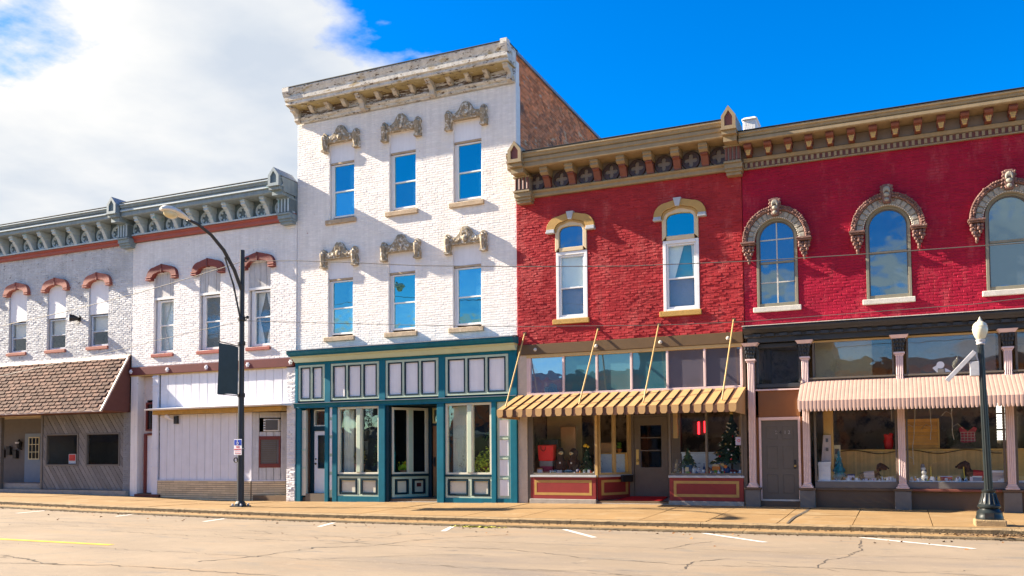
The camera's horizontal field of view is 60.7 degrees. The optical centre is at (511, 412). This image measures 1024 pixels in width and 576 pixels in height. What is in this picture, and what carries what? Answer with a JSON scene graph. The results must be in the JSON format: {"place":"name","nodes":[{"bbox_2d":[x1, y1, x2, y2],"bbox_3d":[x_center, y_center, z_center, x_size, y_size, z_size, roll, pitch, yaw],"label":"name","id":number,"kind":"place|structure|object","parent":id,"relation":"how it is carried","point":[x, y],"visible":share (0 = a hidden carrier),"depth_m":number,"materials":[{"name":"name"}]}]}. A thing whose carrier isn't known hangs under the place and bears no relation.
{"place":"outdoors","nodes":[
{"label":"outdoors","id":0,"kind":"place"},
{"bbox_2d":[0,508,1023,575],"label":"road","id":1,"kind":"structure","parent":0,"point":[39,543],"depth_m":14.98,"materials":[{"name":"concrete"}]},
{"bbox_2d":[442,525,506,527],"bbox_3d":[-0.909,2.689,20.592,1.682,0.054,0.351,-2,-3,24],"label":"yellow leaf pile","id":2,"kind":"object","parent":1,"relation":"on","point":[477,526],"visible":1,"depth_m":20.55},
{"bbox_2d":[0,504,1023,540],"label":"gutter","id":3,"kind":"object","parent":1,"relation":"on","point":[691,529],"visible":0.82,"depth_m":20.18,"materials":[{"name":"beige concrete"}]},
{"bbox_2d":[0,504,1023,541],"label":"gutter litter","id":4,"kind":"object","parent":3,"relation":"on","point":[519,523],"visible":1,"depth_m":20.41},
{"bbox_2d":[0,500,1023,534],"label":"kerb","id":5,"kind":"structure","parent":3,"relation":"on","point":[966,530],"depth_m":20.51,"materials":[{"name":"concrete"}]},
{"bbox_2d":[907,532,1023,537],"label":"gutter litter","id":6,"kind":"object","parent":3,"relation":"on","point":[998,535],"visible":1,"depth_m":16.73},
{"bbox_2d":[47,513,1003,549],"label":"fallen leaves","id":7,"kind":"object","parent":1,"relation":"on","point":[608,531],"visible":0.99,"depth_m":18.54,"materials":[{"name":"brown plant"}]},
{"bbox_2d":[0,492,1023,530],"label":"pavement","id":8,"kind":"structure","parent":0,"point":[830,516],"depth_m":22.64,"materials":[{"name":"beige concrete"}]},
{"bbox_2d":[0,197,135,495],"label":"brick building","id":9,"kind":"structure","parent":8,"relation":"on","point":[53,416],"depth_m":34.03,"materials":[{"name":"white brick"}]},
{"bbox_2d":[6,446,11,454],"bbox_3d":[-21.536,1.621,37.418,0.230,0.380,0.159,-2,-3,24],"label":"letter box","id":10,"kind":"object","parent":9,"relation":"attached to","point":[8,451],"visible":1,"depth_m":37.36,"materials":[{"name":"black metal"}]},
{"bbox_2d":[12,450,18,457],"bbox_3d":[-21.170,1.761,37.248,0.230,0.380,0.159,-2,-3,24],"label":"letter box","id":11,"kind":"object","parent":9,"relation":"attached to","point":[15,454],"visible":1,"depth_m":37.20,"materials":[{"name":"black metal"}]},
{"bbox_2d":[15,439,21,449],"bbox_3d":[-20.954,1.351,37.096,0.220,0.460,0.295,-2,-3,24],"label":"wall lantern","id":12,"kind":"object","parent":9,"relation":"attached to","point":[18,443],"depth_m":37.06,"materials":[{"name":"black metal"}]},
{"bbox_2d":[12,322,26,352],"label":"window","id":13,"kind":"structure","parent":9,"relation":"in","point":[20,327],"depth_m":35.66,"materials":[{"name":"white glass"}]},
{"bbox_2d":[24,433,40,481],"bbox_3d":[-20.184,1.899,36.835,1.030,2.050,0.080,-2,-3,24],"label":"entry door","id":14,"kind":"structure","parent":9,"relation":"in","point":[33,440],"depth_m":36.82,"materials":[{"name":"white wood"}]},
{"bbox_2d":[50,319,65,349],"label":"window","id":15,"kind":"structure","parent":9,"relation":"in","point":[59,324],"depth_m":34.75,"materials":[{"name":"white glass"}]},
{"bbox_2d":[45,433,78,465],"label":"shop window","id":16,"kind":"structure","parent":9,"relation":"in","point":[47,435],"depth_m":34.25,"materials":[{"name":"grey wood"}]},
{"bbox_2d":[69,454,75,463],"bbox_3d":[-17.173,1.805,34.123,0.400,0.380,0.020,-2,-3,24],"label":"window sign","id":17,"kind":"object","parent":9,"relation":"attached to","point":[72,458],"visible":1,"depth_m":34.11,"materials":[{"name":"red paper"}]},
{"bbox_2d":[68,314,81,321],"bbox_3d":[-16.906,-3.668,33.806,0.494,0.300,0.335,1,-3,-20],"label":"flood light","id":18,"kind":"object","parent":9,"relation":"attached to","point":[73,318],"visible":1,"depth_m":33.76,"materials":[{"name":"black metal"}]},
{"bbox_2d":[91,314,107,346],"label":"window","id":19,"kind":"structure","parent":9,"relation":"in","point":[101,320],"depth_m":33.80,"materials":[{"name":"white wood"}]},
{"bbox_2d":[85,432,119,465],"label":"shop window","id":20,"kind":"structure","parent":9,"relation":"in","point":[87,434],"depth_m":33.37,"materials":[{"name":"grey wood"}]},
{"bbox_2d":[159,205,250,506],"bbox_3d":[-8.842,-1.446,25.261,0.476,8.496,3.297,-2,-3,27],"label":"street lamp","id":21,"kind":"object","parent":8,"relation":"on","point":[171,212],"visible":1,"depth_m":26.37,"materials":[{"name":"metal"}]},
{"bbox_2d":[0,262,239,326],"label":"cable","id":22,"kind":"object","parent":21,"relation":"attached to","point":[123,296],"visible":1,"depth_m":28.63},
{"bbox_2d":[2,321,238,375],"bbox_3d":[-16.584,-1.783,30.290,18.181,1.554,0.016,-2,-3,24],"label":"cable","id":23,"kind":"object","parent":21,"relation":"attached to","point":[123,348],"visible":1,"depth_m":28.56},
{"bbox_2d":[217,343,237,394],"bbox_3d":[-8.463,-1.290,26.037,0.073,1.510,0.860,-2,-3,24],"label":"banner","id":24,"kind":"object","parent":21,"relation":"hanging from","point":[228,371],"visible":1,"depth_m":26.03,"materials":[{"name":"fabric"}]},
{"bbox_2d":[234,439,244,454],"bbox_3d":[-8.218,1.038,26.338,0.300,0.475,0.165,-2,-3,24],"label":"parking sign","id":25,"kind":"object","parent":21,"relation":"attached to","point":[238,448],"visible":1,"depth_m":26.27,"materials":[{"name":"metal"}]},
{"bbox_2d":[262,298,1023,326],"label":"cable","id":26,"kind":"object","parent":21,"relation":"attached to","point":[670,324],"visible":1,"depth_m":21.15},
{"bbox_2d":[278,242,1023,266],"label":"cable","id":27,"kind":"object","parent":21,"relation":"attached to","point":[670,264],"visible":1,"depth_m":21.19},
{"bbox_2d":[119,167,297,500],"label":"brick building","id":28,"kind":"structure","parent":8,"relation":"on","point":[184,426],"depth_m":31.14,"materials":[{"name":"white brick"}]},
{"bbox_2d":[143,433,159,492],"bbox_3d":[-13.416,1.899,32.522,0.640,2.250,0.150,-2,-3,24],"label":"side door","id":29,"kind":"structure","parent":28,"relation":"in","point":[147,473],"depth_m":32.57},
{"bbox_2d":[145,402,159,430],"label":"side window","id":30,"kind":"structure","parent":28,"relation":"in","point":[148,427],"depth_m":32.67,"materials":[{"name":"brown glass"}]},
{"bbox_2d":[157,299,173,353],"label":"window","id":31,"kind":"structure","parent":28,"relation":"in","point":[165,311],"depth_m":32.45,"materials":[{"name":"white glass"}]},
{"bbox_2d":[202,294,219,349],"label":"window","id":32,"kind":"structure","parent":28,"relation":"in","point":[211,303],"depth_m":31.56,"materials":[{"name":"white glass"}]},
{"bbox_2d":[252,289,270,346],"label":"window","id":33,"kind":"structure","parent":28,"relation":"in","point":[261,299],"depth_m":30.64,"materials":[{"name":"clear glass"}]},
{"bbox_2d":[259,436,280,467],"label":"shuttered window","id":34,"kind":"structure","parent":28,"relation":"in","point":[269,446],"depth_m":30.31,"materials":[{"name":"wood"}]},
{"bbox_2d":[263,419,280,430],"bbox_3d":[-8.302,0.432,30.428,0.651,0.430,0.274,0,-3,0],"label":"air conditioner","id":35,"kind":"object","parent":28,"relation":"attached to","point":[271,424],"visible":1,"depth_m":30.30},
{"bbox_2d":[282,37,600,502],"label":"brick building","id":36,"kind":"structure","parent":8,"relation":"on","point":[403,163],"depth_m":28.12,"materials":[{"name":"white brick"}]},
{"bbox_2d":[314,410,324,425],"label":"transom window","id":37,"kind":"structure","parent":36,"relation":"in","point":[321,412],"depth_m":29.70,"materials":[{"name":"beige paint"}]},
{"bbox_2d":[314,431,342,492],"bbox_3d":[-6.163,1.663,29.558,0.930,2.080,0.583,-2,-3,24],"label":"shop door","id":38,"kind":"structure","parent":36,"relation":"in","point":[319,473],"depth_m":29.48,"materials":[{"name":"white wood"}]},
{"bbox_2d":[332,280,352,334],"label":"window","id":39,"kind":"structure","parent":36,"relation":"in","point":[342,291],"depth_m":29.16,"materials":[{"name":"glass"}]},
{"bbox_2d":[333,162,353,218],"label":"window","id":40,"kind":"structure","parent":36,"relation":"in","point":[343,198],"depth_m":29.32,"materials":[{"name":"glass"}]},
{"bbox_2d":[344,409,353,471],"bbox_3d":[-5.396,0.963,28.952,0.400,2.130,0.060,-2,-3,24],"label":"curtain","id":41,"kind":"object","parent":36,"relation":"hanging from","point":[348,440],"visible":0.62,"depth_m":28.95,"materials":[{"name":"fabric"}]},
{"bbox_2d":[337,406,377,475],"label":"display window","id":42,"kind":"structure","parent":36,"relation":"in","point":[359,410],"depth_m":28.48,"materials":[{"name":"beige paint"}]},
{"bbox_2d":[353,449,366,471],"bbox_3d":[-5.048,1.592,28.943,0.520,0.887,0.441,0,-3,-8],"label":"potted plant","id":43,"kind":"object","parent":36,"relation":"on","point":[364,456],"visible":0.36,"depth_m":28.90,"materials":[{"name":"green plant"}]},
{"bbox_2d":[372,439,394,470],"bbox_3d":[-4.263,1.255,28.918,0.769,1.568,0.634,-2,-3,24],"label":"potted plant","id":44,"kind":"object","parent":36,"relation":"on","point":[375,451],"visible":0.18,"depth_m":28.86,"materials":[{"name":"green plant"}]},
{"bbox_2d":[398,461,405,471],"bbox_3d":[-3.539,1.789,28.637,0.509,0.465,0.423,-3,-4,41],"label":"potted plant","id":45,"kind":"object","parent":36,"relation":"in","point":[402,467],"visible":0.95,"depth_m":28.53,"materials":[{"name":"green plant"}]},
{"bbox_2d":[393,273,414,330],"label":"window","id":46,"kind":"structure","parent":36,"relation":"in","point":[403,284],"depth_m":28.19,"materials":[{"name":"glass"}]},
{"bbox_2d":[393,152,415,210],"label":"window","id":47,"kind":"structure","parent":36,"relation":"in","point":[404,165],"depth_m":28.37,"materials":[{"name":"glass"}]},
{"bbox_2d":[392,407,428,476],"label":"entry window","id":48,"kind":"structure","parent":36,"relation":"in","point":[409,411],"depth_m":28.48,"materials":[{"name":"beige paint"}]},
{"bbox_2d":[433,426,436,495],"bbox_3d":[-2.197,1.585,28.718,0.940,2.320,0.168,-2,-3,24],"label":"wooden door","id":49,"kind":"structure","parent":36,"relation":"in","point":[434,427],"depth_m":28.89,"materials":[{"name":"teal wood"}]},
{"bbox_2d":[453,406,466,472],"bbox_3d":[-1.618,0.859,27.323,0.510,2.130,0.060,-2,-3,24],"label":"curtain","id":50,"kind":"object","parent":36,"relation":"hanging from","point":[459,435],"visible":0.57,"depth_m":27.32,"materials":[{"name":"fabric"}]},
{"bbox_2d":[445,402,491,476],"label":"display window","id":51,"kind":"structure","parent":36,"relation":"in","point":[470,406],"depth_m":26.83,"materials":[{"name":"beige paint"}]},
{"bbox_2d":[457,141,481,201],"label":"window","id":52,"kind":"structure","parent":36,"relation":"in","point":[469,155],"depth_m":27.41,"materials":[{"name":"glass"}]},
{"bbox_2d":[457,267,481,325],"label":"window","id":53,"kind":"structure","parent":36,"relation":"in","point":[469,312],"depth_m":27.23,"materials":[{"name":"glass"}]},
{"bbox_2d":[475,446,489,472],"bbox_3d":[-0.779,1.482,27.044,0.927,0.887,0.758,-2,-3,24],"label":"potted plant","id":54,"kind":"object","parent":36,"relation":"on","point":[484,464],"visible":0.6,"depth_m":26.92,"materials":[{"name":"green plant"}]},
{"bbox_2d":[497,106,760,505],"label":"brick building","id":55,"kind":"structure","parent":8,"relation":"on","point":[670,195],"depth_m":24.98,"materials":[{"name":"red brick"}]},
{"bbox_2d":[537,445,555,472],"bbox_3d":[1.045,1.393,26.223,0.518,0.874,0.292,-2,-3,24],"label":"gift bag","id":56,"kind":"object","parent":55,"relation":"on","point":[547,456],"visible":0.97,"depth_m":26.13,"materials":[{"name":"red paper"}]},
{"bbox_2d":[555,448,565,472],"bbox_3d":[1.459,1.428,26.047,0.296,0.780,0.320,1,-3,-30],"label":"plush penguin","id":57,"kind":"object","parent":55,"relation":"on","point":[560,462],"visible":0.94,"depth_m":25.95,"materials":[{"name":"brown fabric"}]},
{"bbox_2d":[530,399,596,476],"bbox_3d":[1.506,0.741,25.641,2.050,2.295,0.170,-2,-3,24],"label":"display window","id":58,"kind":"structure","parent":55,"relation":"in","point":[534,474],"depth_m":25.70,"materials":[{"name":"brown glass"}]},
{"bbox_2d":[542,470,593,472],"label":"window trinkets","id":59,"kind":"object","parent":55,"relation":"on","point":[583,471],"depth_m":25.57,"materials":[{"name":"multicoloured ceramic"}]},
{"bbox_2d":[561,427,575,469],"bbox_3d":[1.718,1.136,26.620,0.480,1.415,0.060,-2,-3,24],"label":"cardboard panel","id":60,"kind":"object","parent":55,"relation":"on","point":[568,439],"visible":0.46,"depth_m":26.60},
{"bbox_2d":[559,247,586,316],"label":"window","id":61,"kind":"structure","parent":55,"relation":"in","point":[572,279],"depth_m":25.88,"materials":[{"name":"clear glass"}]},
{"bbox_2d":[568,448,579,470],"bbox_3d":[1.823,1.430,25.928,0.320,0.760,0.296,0,-3,-12],"label":"plush penguin","id":62,"kind":"object","parent":55,"relation":"on","point":[573,463],"visible":0.91,"depth_m":25.83,"materials":[{"name":"brown fabric"}]},
{"bbox_2d":[579,444,593,472],"bbox_3d":[2.225,1.403,25.767,0.605,0.986,0.619,1,-3,-25],"label":"christmas tree","id":63,"kind":"object","parent":55,"relation":"on","point":[586,464],"visible":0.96,"depth_m":25.68,"materials":[{"name":"green plastic"}]},
{"bbox_2d":[601,453,627,472],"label":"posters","id":64,"kind":"object","parent":55,"relation":"on","point":[621,462],"visible":0.67,"depth_m":26.10,"materials":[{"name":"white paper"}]},
{"bbox_2d":[600,443,611,452],"bbox_3d":[2.880,1.061,26.455,0.412,0.300,0.212,-2,-3,24],"label":"wicker box","id":65,"kind":"object","parent":64,"relation":"on","point":[606,447],"visible":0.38,"depth_m":26.36,"materials":[{"name":"brown wicker"}]},
{"bbox_2d":[598,413,632,476],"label":"entry window","id":66,"kind":"structure","parent":55,"relation":"in","point":[613,417],"depth_m":25.60,"materials":[{"name":"brown glass"}]},
{"bbox_2d":[621,475,632,481],"bbox_3d":[3.392,1.935,25.732,0.440,0.200,0.095,2,-3,-39],"label":"letter box","id":67,"kind":"object","parent":55,"relation":"attached to","point":[626,478],"visible":1,"depth_m":25.68,"materials":[{"name":"black metal"}]},
{"bbox_2d":[527,347,742,394],"bbox_3d":[3.350,-1.147,24.910,6.330,1.120,0.112,-2,-3,24],"label":"transom window","id":68,"kind":"structure","parent":55,"relation":"in","point":[692,369],"depth_m":24.82,"materials":[{"name":"clear glass"}]},
{"bbox_2d":[615,496,666,500],"bbox_3d":[3.665,2.509,25.300,1.500,0.130,1.050,-2,-3,24],"label":"door mat","id":69,"kind":"object","parent":55,"relation":"on","point":[645,498],"depth_m":25.33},
{"bbox_2d":[634,416,668,496],"bbox_3d":[4.096,1.291,25.765,1.010,2.340,0.148,-2,-3,24],"label":"shop door","id":70,"kind":"structure","parent":55,"relation":"in","point":[649,481],"depth_m":25.76,"materials":[{"name":"brown wood"}]},
{"bbox_2d":[674,459,680,472],"bbox_3d":[4.618,1.561,24.502,0.226,0.532,0.231,0,-3,-8],"label":"christmas tree","id":71,"kind":"object","parent":55,"relation":"on","point":[676,469],"visible":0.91,"depth_m":24.46,"materials":[{"name":"grey plastic"}]},
{"bbox_2d":[665,235,697,308],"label":"window","id":72,"kind":"structure","parent":55,"relation":"in","point":[681,278],"depth_m":24.57,"materials":[{"name":"clear glass"}]},
{"bbox_2d":[679,448,696,472],"bbox_3d":[4.912,1.358,24.486,0.553,0.735,0.502,-1,-3,6],"label":"christmas tree","id":73,"kind":"object","parent":55,"relation":"on","point":[688,463],"visible":0.98,"depth_m":24.37,"materials":[{"name":"green plastic"}]},
{"bbox_2d":[692,421,704,434],"bbox_3d":[5.464,0.447,25.486,0.400,0.400,0.050,-2,-3,24],"label":"neon sign","id":74,"kind":"object","parent":55,"relation":"hanging from","point":[698,427],"visible":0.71,"depth_m":25.48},
{"bbox_2d":[668,411,744,477],"bbox_3d":[5.300,0.634,23.951,2.060,2.295,0.170,-2,-3,24],"label":"display window","id":75,"kind":"structure","parent":55,"relation":"in","point":[671,475],"depth_m":23.90,"materials":[{"name":"brown glass"}]},
{"bbox_2d":[680,470,740,472],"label":"window trinkets","id":76,"kind":"object","parent":55,"relation":"on","point":[715,471],"depth_m":24.02,"materials":[{"name":"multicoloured ceramic"}]},
{"bbox_2d":[711,464,720,471],"bbox_3d":[5.627,1.560,24.109,0.240,0.275,0.140,-2,-3,24],"label":"toy truck","id":77,"kind":"object","parent":55,"relation":"on","point":[717,467],"visible":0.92,"depth_m":24.05,"materials":[{"name":"orange plastic"}]},
{"bbox_2d":[710,412,740,472],"bbox_3d":[6.082,0.824,24.227,1.309,1.760,1.299,-2,-3,24],"label":"christmas tree","id":78,"kind":"object","parent":55,"relation":"on","point":[729,447],"visible":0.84,"depth_m":24.08,"materials":[{"name":"green plastic"}]},
{"bbox_2d":[738,87,1023,512],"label":"brick building","id":79,"kind":"structure","parent":8,"relation":"on","point":[944,173],"depth_m":22.34,"materials":[{"name":"red brick"}]},
{"bbox_2d":[756,219,798,306],"bbox_3d":[7.099,-4.016,23.389,1.052,2.356,0.140,-2,-3,24],"label":"arched window","id":80,"kind":"structure","parent":79,"relation":"in","point":[777,280],"depth_m":23.40,"materials":[{"name":"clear glass"}]},
{"bbox_2d":[755,342,801,388],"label":"transom window","id":81,"kind":"structure","parent":79,"relation":"in","point":[785,344],"depth_m":23.22,"materials":[{"name":"brown wood"}]},
{"bbox_2d":[761,420,798,498],"bbox_3d":[7.098,1.243,23.131,0.930,2.085,0.110,-2,-3,24],"label":"door","id":82,"kind":"structure","parent":79,"relation":"in","point":[780,459],"depth_m":23.13,"materials":[{"name":"wood"}]},
{"bbox_2d":[818,462,830,479],"bbox_3d":[8.180,1.526,22.860,0.312,0.480,0.162,-2,-3,24],"label":"white box","id":83,"kind":"object","parent":79,"relation":"on","point":[824,470],"visible":1,"depth_m":22.79,"materials":[{"name":"cardboard"}]},
{"bbox_2d":[821,435,830,461],"bbox_3d":[8.257,0.980,22.971,0.262,0.780,0.059,-1,-3,11],"label":"poster board","id":84,"kind":"object","parent":79,"relation":"attached to","point":[826,451],"visible":1,"depth_m":22.98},
{"bbox_2d":[834,445,840,458],"bbox_3d":[8.608,1.315,23.122,0.180,0.920,0.090,-2,-3,24],"label":"photo card","id":85,"kind":"object","parent":79,"relation":"on","point":[837,448],"visible":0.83,"depth_m":23.10,"materials":[{"name":"white paper"}]},
{"bbox_2d":[832,451,846,479],"bbox_3d":[8.601,1.418,22.922,0.477,0.858,0.466,1,-3,-26],"label":"christmas tree","id":86,"kind":"object","parent":79,"relation":"on","point":[839,470],"visible":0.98,"depth_m":22.86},
{"bbox_2d":[812,337,894,379],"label":"transom window","id":87,"kind":"structure","parent":79,"relation":"in","point":[878,338],"depth_m":22.52,"materials":[{"name":"brown glass"}]},
{"bbox_2d":[813,409,897,488],"bbox_3d":[8.791,0.684,22.394,1.980,2.490,0.120,-2,-3,24],"label":"display window","id":88,"kind":"structure","parent":79,"relation":"in","point":[818,484],"depth_m":22.32,"materials":[{"name":"brown glass"}]},
{"bbox_2d":[834,476,895,480],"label":"window trinkets","id":89,"kind":"object","parent":79,"relation":"on","point":[866,479],"depth_m":22.45,"materials":[{"name":"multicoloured ceramic"}]},
{"bbox_2d":[858,463,888,479],"bbox_3d":[9.335,1.520,22.563,0.751,0.463,0.237,-2,-3,24],"label":"plush dog","id":90,"kind":"object","parent":79,"relation":"on","point":[873,474],"visible":0.96,"depth_m":22.46},
{"bbox_2d":[865,206,911,298],"bbox_3d":[9.592,-4.086,22.278,1.052,2.356,0.140,-2,-3,24],"label":"arched window","id":91,"kind":"structure","parent":79,"relation":"in","point":[888,275],"depth_m":22.29,"materials":[{"name":"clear glass"}]},
{"bbox_2d":[883,433,893,448],"bbox_3d":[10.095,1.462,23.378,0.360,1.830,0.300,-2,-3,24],"label":"red vase","id":92,"kind":"object","parent":79,"relation":"on","point":[888,441],"visible":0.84,"depth_m":23.32,"materials":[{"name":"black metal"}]},
{"bbox_2d":[905,406,914,464],"bbox_3d":[10.310,0.460,22.447,0.532,1.762,0.018,-2,-3,24],"label":"twig","id":93,"kind":"object","parent":79,"relation":"hanging from","point":[913,436],"visible":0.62,"depth_m":22.44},
{"bbox_2d":[841,449,994,453],"bbox_3d":[10.509,1.009,22.641,3.842,0.117,0.016,-2,-3,24],"label":"garland wire","id":94,"kind":"object","parent":79,"relation":"attached to","point":[915,450],"visible":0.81,"depth_m":22.59,"materials":[{"name":"black metal"}]},
{"bbox_2d":[905,418,939,448],"bbox_3d":[10.700,0.551,22.840,0.850,0.790,0.060,-2,-3,24],"label":"plank panel","id":95,"kind":"object","parent":79,"relation":"on","point":[921,442],"visible":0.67,"depth_m":22.80,"materials":[{"name":"brown wood"}]},
{"bbox_2d":[920,464,927,480],"bbox_3d":[10.363,1.496,21.962,0.164,0.435,0.164,1,-3,-21],"label":"snowman","id":96,"kind":"object","parent":79,"relation":"on","point":[923,472],"visible":1,"depth_m":21.93,"materials":[{"name":"ceramic"}]},
{"bbox_2d":[933,361,950,372],"bbox_3d":[10.595,-1.126,21.541,0.420,0.275,0.090,-2,-3,24],"label":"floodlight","id":97,"kind":"object","parent":79,"relation":"attached to","point":[940,365],"visible":1,"depth_m":21.53,"materials":[{"name":"white metal"}]},
{"bbox_2d":[940,476,951,480],"bbox_3d":[10.803,1.636,21.760,0.292,0.120,0.132,-2,-3,24],"label":"sled box","id":98,"kind":"object","parent":79,"relation":"on","point":[942,478],"visible":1,"depth_m":21.71,"materials":[{"name":"red cardboard"}]},
{"bbox_2d":[906,331,1001,375],"bbox_3d":[10.876,-1.447,21.567,2.090,1.020,0.100,-2,-3,24],"label":"transom window","id":99,"kind":"structure","parent":79,"relation":"in","point":[989,332],"depth_m":21.58,"materials":[{"name":"brown glass"}]},
{"bbox_2d":[905,405,1006,489],"bbox_3d":[10.873,0.625,21.466,2.180,2.490,0.120,-2,-3,24],"label":"display window","id":100,"kind":"structure","parent":79,"relation":"in","point":[913,485],"depth_m":21.35,"materials":[{"name":"beige wood"}]},
{"bbox_2d":[910,476,1003,480],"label":"window trinkets","id":101,"kind":"object","parent":79,"relation":"on","point":[938,479],"depth_m":21.72,"materials":[{"name":"multicoloured paper"}]},
{"bbox_2d":[959,427,976,442],"bbox_3d":[11.880,0.574,22.757,0.430,0.420,0.067,-2,-3,24],"label":"plaid shirt","id":102,"kind":"object","parent":79,"relation":"hanging from","point":[966,436],"visible":1,"depth_m":22.73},
{"bbox_2d":[955,460,983,480],"bbox_3d":[11.418,1.437,21.603,0.828,0.514,0.262,-2,-3,24],"label":"plush dog","id":103,"kind":"object","parent":79,"relation":"on","point":[968,470],"visible":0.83,"depth_m":21.56},
{"bbox_2d":[992,470,1003,480],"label":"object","id":104,"kind":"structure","parent":79,"relation":"on","point":[997,475],"depth_m":21.26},
{"bbox_2d":[996,404,1005,439],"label":"window","id":105,"kind":"structure","parent":79,"relation":"attached to","point":[999,422],"depth_m":25.37,"materials":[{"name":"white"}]},
{"bbox_2d":[984,193,1023,290],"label":"arched window","id":106,"kind":"structure","parent":79,"relation":"in","point":[1004,222],"depth_m":21.22,"materials":[{"name":"clear glass"}]},
{"bbox_2d":[1014,329,1023,369],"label":"transom window","id":107,"kind":"structure","parent":79,"relation":"in","point":[1021,330],"depth_m":20.98,"materials":[{"name":"glass"}]},
{"bbox_2d":[1014,403,1023,489],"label":"display window","id":108,"kind":"structure","parent":79,"relation":"in","point":[1020,484],"depth_m":20.87,"materials":[{"name":"clear glass"}]},
{"bbox_2d":[945,317,1006,526],"bbox_3d":[9.396,0.211,17.770,1.009,4.339,0.560,-2,-3,24],"label":"lamp post","id":109,"kind":"object","parent":8,"relation":"on","point":[989,512],"visible":0.99,"depth_m":17.63,"materials":[{"name":"metal"}]},
{"bbox_2d":[0,0,1023,223],"label":"sky","id":110,"kind":"structure","parent":0,"point":[101,100],"materials":[{"name":"blue"}]},
{"bbox_2d":[540,439,560,469],"bbox_3d":[1.175,1.325,26.520,0.580,1.035,0.250,-2,-3,24],"label":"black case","id":111,"kind":"object","parent":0,"point":[557,442],"visible":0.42,"depth_m":26.41,"materials":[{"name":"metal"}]},
{"bbox_2d":[681,452,739,472],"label":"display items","id":112,"kind":"object","parent":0,"point":[699,458],"visible":0.32,"depth_m":25.10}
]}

